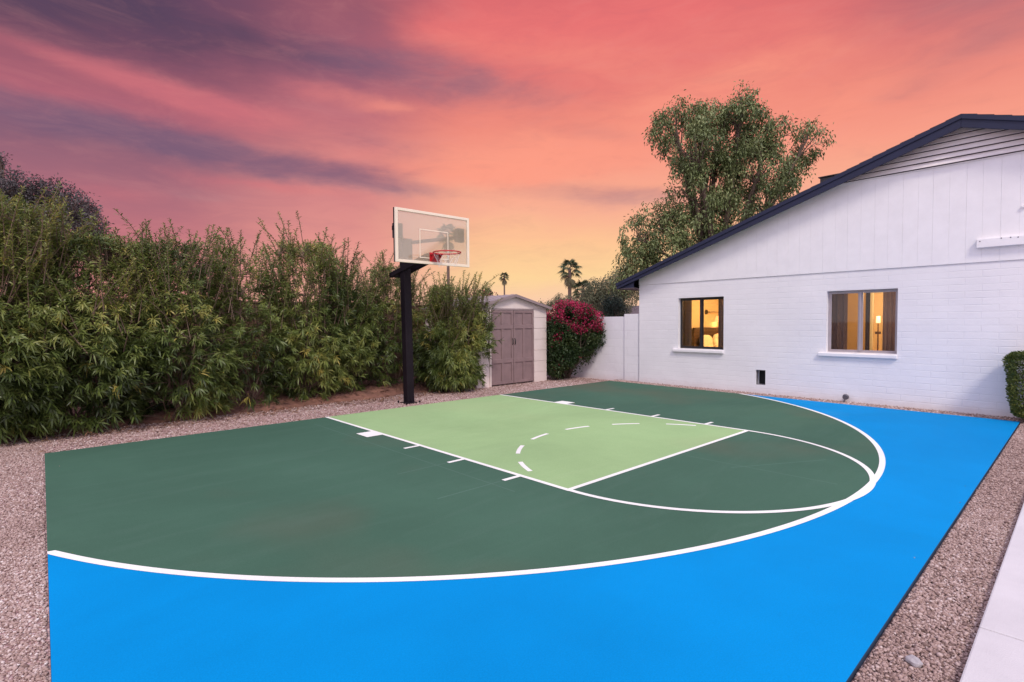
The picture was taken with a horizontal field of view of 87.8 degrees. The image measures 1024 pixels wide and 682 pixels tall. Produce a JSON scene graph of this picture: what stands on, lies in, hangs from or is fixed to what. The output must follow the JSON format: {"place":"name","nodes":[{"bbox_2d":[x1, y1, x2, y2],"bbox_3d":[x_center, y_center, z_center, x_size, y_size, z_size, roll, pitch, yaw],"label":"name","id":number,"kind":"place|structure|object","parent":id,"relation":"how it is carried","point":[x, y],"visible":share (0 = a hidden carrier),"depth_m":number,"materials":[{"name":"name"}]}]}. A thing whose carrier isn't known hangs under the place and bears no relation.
{"place":"outdoors","nodes":[
{"label":"outdoors","id":0,"kind":"place"},
{"bbox_2d":[0,376,547,453],"bbox_3d":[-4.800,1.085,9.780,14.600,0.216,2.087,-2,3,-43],"label":"soil","id":1,"kind":"structure","parent":0,"point":[337,396],"depth_m":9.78,"materials":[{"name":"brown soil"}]},
{"bbox_2d":[467,287,497,296],"bbox_3d":[-1.003,-0.383,16.827,2.226,2.607,1.247,-2,3,-43],"label":"flowering bush","id":2,"kind":"object","parent":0,"point":[490,291],"visible":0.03,"depth_m":16.68,"materials":[{"name":"green plant"}]},
{"bbox_2d":[0,375,1023,681],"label":"ground","id":3,"kind":"structure","parent":0,"point":[226,429],"depth_m":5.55,"materials":[{"name":"brown gravel"}]},
{"bbox_2d":[0,181,100,444],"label":"oleander shrub","id":4,"kind":"object","parent":3,"relation":"on","point":[12,409],"visible":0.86,"depth_m":6.70,"materials":[{"name":"green plant"}]},
{"bbox_2d":[0,151,113,263],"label":"dusky tree","id":5,"kind":"object","parent":3,"relation":"on","point":[12,189],"visible":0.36,"depth_m":33.47,"materials":[{"name":"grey plant"}]},
{"bbox_2d":[0,206,191,438],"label":"oleander shrub","id":6,"kind":"object","parent":3,"relation":"on","point":[136,360],"visible":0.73,"depth_m":7.24,"materials":[{"name":"green plant"}]},
{"bbox_2d":[80,208,265,424],"bbox_3d":[-5.341,-0.331,8.441,2.385,3.250,2.485,0,2,2],"label":"oleander shrub","id":7,"kind":"object","parent":3,"relation":"on","point":[203,394],"visible":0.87,"depth_m":8.10,"materials":[{"name":"green plant"}]},
{"bbox_2d":[0,298,425,409],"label":"brown block wall","id":8,"kind":"structure","parent":3,"relation":"on","point":[300,353],"depth_m":10.94,"materials":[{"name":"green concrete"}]},
{"bbox_2d":[180,226,314,412],"bbox_3d":[-4.754,-0.381,9.469,2.071,3.212,2.326,-2,3,-43],"label":"oleander shrub","id":9,"kind":"object","parent":3,"relation":"on","point":[269,339],"visible":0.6,"depth_m":9.11,"materials":[{"name":"green plant"}]},
{"bbox_2d":[236,211,371,401],"bbox_3d":[-4.023,-0.622,10.196,2.495,3.682,2.339,-2,3,-43],"label":"oleander shrub","id":10,"kind":"object","parent":3,"relation":"on","point":[324,371],"visible":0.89,"depth_m":9.81,"materials":[{"name":"green plant"}]},
{"bbox_2d":[301,254,400,390],"bbox_3d":[-3.342,-0.368,11.261,2.017,3.030,2.175,-2,3,-43],"label":"oleander shrub","id":11,"kind":"object","parent":3,"relation":"on","point":[368,304],"visible":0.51,"depth_m":10.87,"materials":[{"name":"green plant"}]},
{"bbox_2d":[353,249,434,386],"bbox_3d":[-2.688,-0.446,11.771,1.890,3.134,2.036,-1,2,-20],"label":"oleander shrub","id":12,"kind":"object","parent":3,"relation":"on","point":[395,365],"visible":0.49,"depth_m":11.35,"materials":[{"name":"green plant"}]},
{"bbox_2d":[389,207,468,404],"bbox_3d":[-1.537,-0.514,9.456,1.546,3.385,1.576,0,2,0],"label":"basketball hoop","id":13,"kind":"object","parent":3,"relation":"on","point":[403,256],"visible":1,"depth_m":9.69,"materials":[{"name":"grey metal"}]},
{"bbox_2d":[436,223,455,285],"bbox_3d":[-4.864,-4.316,40.081,2.044,9.107,2.130,1,2,30],"label":"fan palm","id":14,"kind":"object","parent":3,"relation":"on","point":[448,245],"visible":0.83,"depth_m":39.81,"materials":[{"name":"green plant"}]},
{"bbox_2d":[411,270,503,392],"bbox_3d":[-1.377,-0.168,11.634,2.192,2.661,1.954,-2,3,-43],"label":"oleander shrub","id":15,"kind":"object","parent":3,"relation":"on","point":[445,367],"visible":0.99,"depth_m":11.19,"materials":[{"name":"green plant"}]},
{"bbox_2d":[421,294,551,388],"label":"garden shed","id":16,"kind":"structure","parent":3,"relation":"on","point":[520,328],"depth_m":12.73,"materials":[{"name":"beige plastic"}]},
{"bbox_2d":[491,310,513,384],"bbox_3d":[-0.220,0.150,12.428,0.682,1.730,0.089,-2,3,-43],"label":"door","id":17,"kind":"structure","parent":16,"relation":"in","point":[502,372],"depth_m":12.43,"materials":[{"name":"grey plastic"}]},
{"bbox_2d":[513,311,533,382],"bbox_3d":[0.288,0.129,12.895,0.682,1.730,0.089,-2,3,-43],"label":"door","id":18,"kind":"structure","parent":16,"relation":"in","point":[523,321],"depth_m":12.89,"materials":[{"name":"grey plastic"}]},
{"bbox_2d":[498,272,508,294],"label":"fan palm","id":19,"kind":"object","parent":3,"relation":"on","point":[504,282],"visible":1,"depth_m":60.03,"materials":[{"name":"green plant"}]},
{"bbox_2d":[45,381,1019,681],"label":"court","id":20,"kind":"object","parent":3,"relation":"on","point":[609,531],"visible":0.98,"depth_m":3.60,"materials":[{"name":"blue paint"}]},
{"bbox_2d":[538,292,578,313],"bbox_3d":[3.490,-1.702,40.178,3.550,3.967,1.827,-1,2,-16],"label":"garden tree","id":21,"kind":"object","parent":3,"relation":"on","point":[555,298],"visible":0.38,"depth_m":39.93,"materials":[{"name":"green plant"}]},
{"bbox_2d":[557,258,582,300],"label":"fan palm","id":22,"kind":"object","parent":3,"relation":"on","point":[569,283],"visible":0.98,"depth_m":44.90,"materials":[{"name":"green plant"}]},
{"bbox_2d":[546,298,606,379],"bbox_3d":[1.375,-0.060,13.778,1.552,2.169,1.895,-2,3,-43],"label":"bougainvillea","id":23,"kind":"object","parent":3,"relation":"on","point":[572,339],"visible":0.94,"depth_m":13.45,"materials":[{"name":"green plant"}]},
{"bbox_2d":[571,279,589,300],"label":"fan palm","id":24,"kind":"object","parent":3,"relation":"on","point":[577,286],"visible":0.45,"depth_m":45.05,"materials":[{"name":"green plant"}]},
{"bbox_2d":[546,314,638,382],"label":"white block wall","id":25,"kind":"structure","parent":3,"relation":"on","point":[616,357],"depth_m":13.34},
{"bbox_2d":[577,269,638,316],"bbox_3d":[5.684,-1.753,29.857,4.135,4.794,3.238,-2,3,-43],"label":"olive tree","id":26,"kind":"object","parent":3,"relation":"on","point":[590,295],"visible":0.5,"depth_m":29.51,"materials":[{"name":"green plant"}]},
{"bbox_2d":[596,291,628,316],"bbox_3d":[5.000,-0.852,26.188,1.852,3.268,1.356,-2,3,-43],"label":"dark shrub tree","id":27,"kind":"object","parent":3,"relation":"on","point":[617,305],"visible":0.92,"depth_m":25.93,"materials":[{"name":"green plant"}]},
{"bbox_2d":[618,306,638,315],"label":"neighbour house","id":28,"kind":"structure","parent":3,"relation":"on","point":[636,309],"depth_m":35.47,"materials":[{"name":"paint"}]},
{"bbox_2d":[606,80,836,299],"bbox_3d":[7.692,-4.306,20.215,8.277,10.567,4.110,-1,2,-4],"label":"shade tree","id":29,"kind":"object","parent":3,"relation":"on","point":[694,167],"visible":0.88,"depth_m":19.51,"materials":[{"name":"green plant"}]},
{"bbox_2d":[615,114,1023,417],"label":"house","id":30,"kind":"structure","parent":3,"relation":"on","point":[927,226],"depth_m":9.10,"materials":[{"name":"paint"}]},
{"bbox_2d":[683,300,691,345],"bbox_3d":[3.935,-0.289,12.360,0.090,1.560,0.532,-2,3,-43],"label":"curtain","id":31,"kind":"object","parent":30,"relation":"hanging from","point":[687,329],"visible":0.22,"depth_m":12.23,"materials":[{"name":"brown fabric"}]},
{"bbox_2d":[672,297,723,353],"bbox_3d":[4.086,-0.346,11.637,0.190,1.203,1.197,-2,3,-41],"label":"window","id":32,"kind":"structure","parent":30,"relation":"in","point":[694,349],"depth_m":11.63,"materials":[{"name":"white metal"}]},
{"bbox_2d":[684,300,722,346],"bbox_3d":[4.238,-0.418,11.696,0.040,1.062,0.995,-2,3,-41],"label":"window blind","id":33,"kind":"object","parent":30,"relation":"attached to","point":[704,323],"depth_m":11.69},
{"bbox_2d":[693,327,717,346],"bbox_3d":[5.931,0.239,13.651,1.470,1.180,2.000,-2,3,-41],"label":"bed","id":34,"kind":"object","parent":30,"relation":"in","point":[712,338],"visible":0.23,"depth_m":14.01,"materials":[{"name":"white fabric"}]},
{"bbox_2d":[705,310,717,321],"bbox_3d":[5.540,-0.682,14.487,0.705,0.345,0.280,-2,3,-41],"label":"wall lamp","id":35,"kind":"object","parent":30,"relation":"attached to","point":[716,317],"visible":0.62,"depth_m":14.55,"materials":[{"name":"yellow metal"}]},
{"bbox_2d":[718,299,722,346],"bbox_3d":[4.644,-0.264,11.540,0.074,1.560,0.361,-2,3,-38],"label":"curtain","id":36,"kind":"object","parent":30,"relation":"hanging from","point":[720,326],"visible":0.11,"depth_m":11.62,"materials":[{"name":"brown fabric"}]},
{"bbox_2d":[818,173,838,182],"bbox_3d":[5.998,-2.892,9.909,0.420,0.330,0.410,-2,3,-41],"label":"roof vent","id":37,"kind":"object","parent":30,"relation":"on","point":[822,178],"visible":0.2,"depth_m":9.84,"materials":[{"name":"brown metal"}]},
{"bbox_2d":[831,294,847,349],"bbox_3d":[5.993,-0.212,9.845,0.074,1.560,0.371,-2,3,-38],"label":"curtain","id":38,"kind":"object","parent":30,"relation":"hanging from","point":[839,318],"visible":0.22,"depth_m":9.79,"materials":[{"name":"brown fabric"}]},
{"bbox_2d":[842,394,848,401],"bbox_3d":[5.930,1.025,9.449,0.097,0.174,0.104,-2,3,-41],"label":"hose bib","id":39,"kind":"object","parent":30,"relation":"attached to","point":[845,396],"visible":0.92,"depth_m":9.42,"materials":[{"name":"grey metal"}]},
{"bbox_2d":[847,293,865,349],"bbox_3d":[7.746,-0.082,12.325,0.040,2.030,0.750,-2,3,-41],"label":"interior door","id":40,"kind":"structure","parent":30,"relation":"in","point":[852,324],"depth_m":12.18,"materials":[{"name":"yellow wood"}]},
{"bbox_2d":[818,289,897,358],"bbox_3d":[6.079,-0.301,9.357,0.190,1.181,1.205,-2,3,-41],"label":"window","id":41,"kind":"structure","parent":30,"relation":"in","point":[857,353],"depth_m":9.36,"materials":[{"name":"metal"}]},
{"bbox_2d":[875,316,880,350],"bbox_3d":[8.953,0.149,13.021,0.240,1.520,0.234,-2,3,-41],"label":"floor lamp","id":42,"kind":"object","parent":30,"relation":"in","point":[878,322],"visible":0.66,"depth_m":13.00,"materials":[{"name":"white wood"}]},
{"bbox_2d":[882,292,895,350],"bbox_3d":[6.624,-0.191,9.138,0.083,1.560,0.434,-2,3,-43],"label":"curtain","id":43,"kind":"object","parent":30,"relation":"hanging from","point":[889,310],"visible":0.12,"depth_m":9.23,"materials":[{"name":"beige fabric"}]},
{"bbox_2d":[905,654,922,667],"bbox_3d":[1.731,1.381,2.291,0.061,0.042,0.070,6,-2,13],"label":"rock","id":44,"kind":"object","parent":3,"relation":"on","point":[914,661],"visible":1,"depth_m":2.28,"materials":[{"name":"grey stone"}]},
{"bbox_2d":[1001,350,1023,418],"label":"clipped hedge","id":45,"kind":"object","parent":3,"relation":"on","point":[1013,359],"visible":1,"depth_m":7.49,"materials":[{"name":"green plant"}]},
{"bbox_2d":[0,0,1023,313],"label":"sky","id":46,"kind":"structure","parent":0,"point":[525,121],"materials":[{"name":"pink"}]},
{"bbox_2d":[959,503,1023,681],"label":"path","id":47,"kind":"structure","parent":0,"point":[996,653],"depth_m":2.47,"materials":[{"name":"concrete"}]}
]}

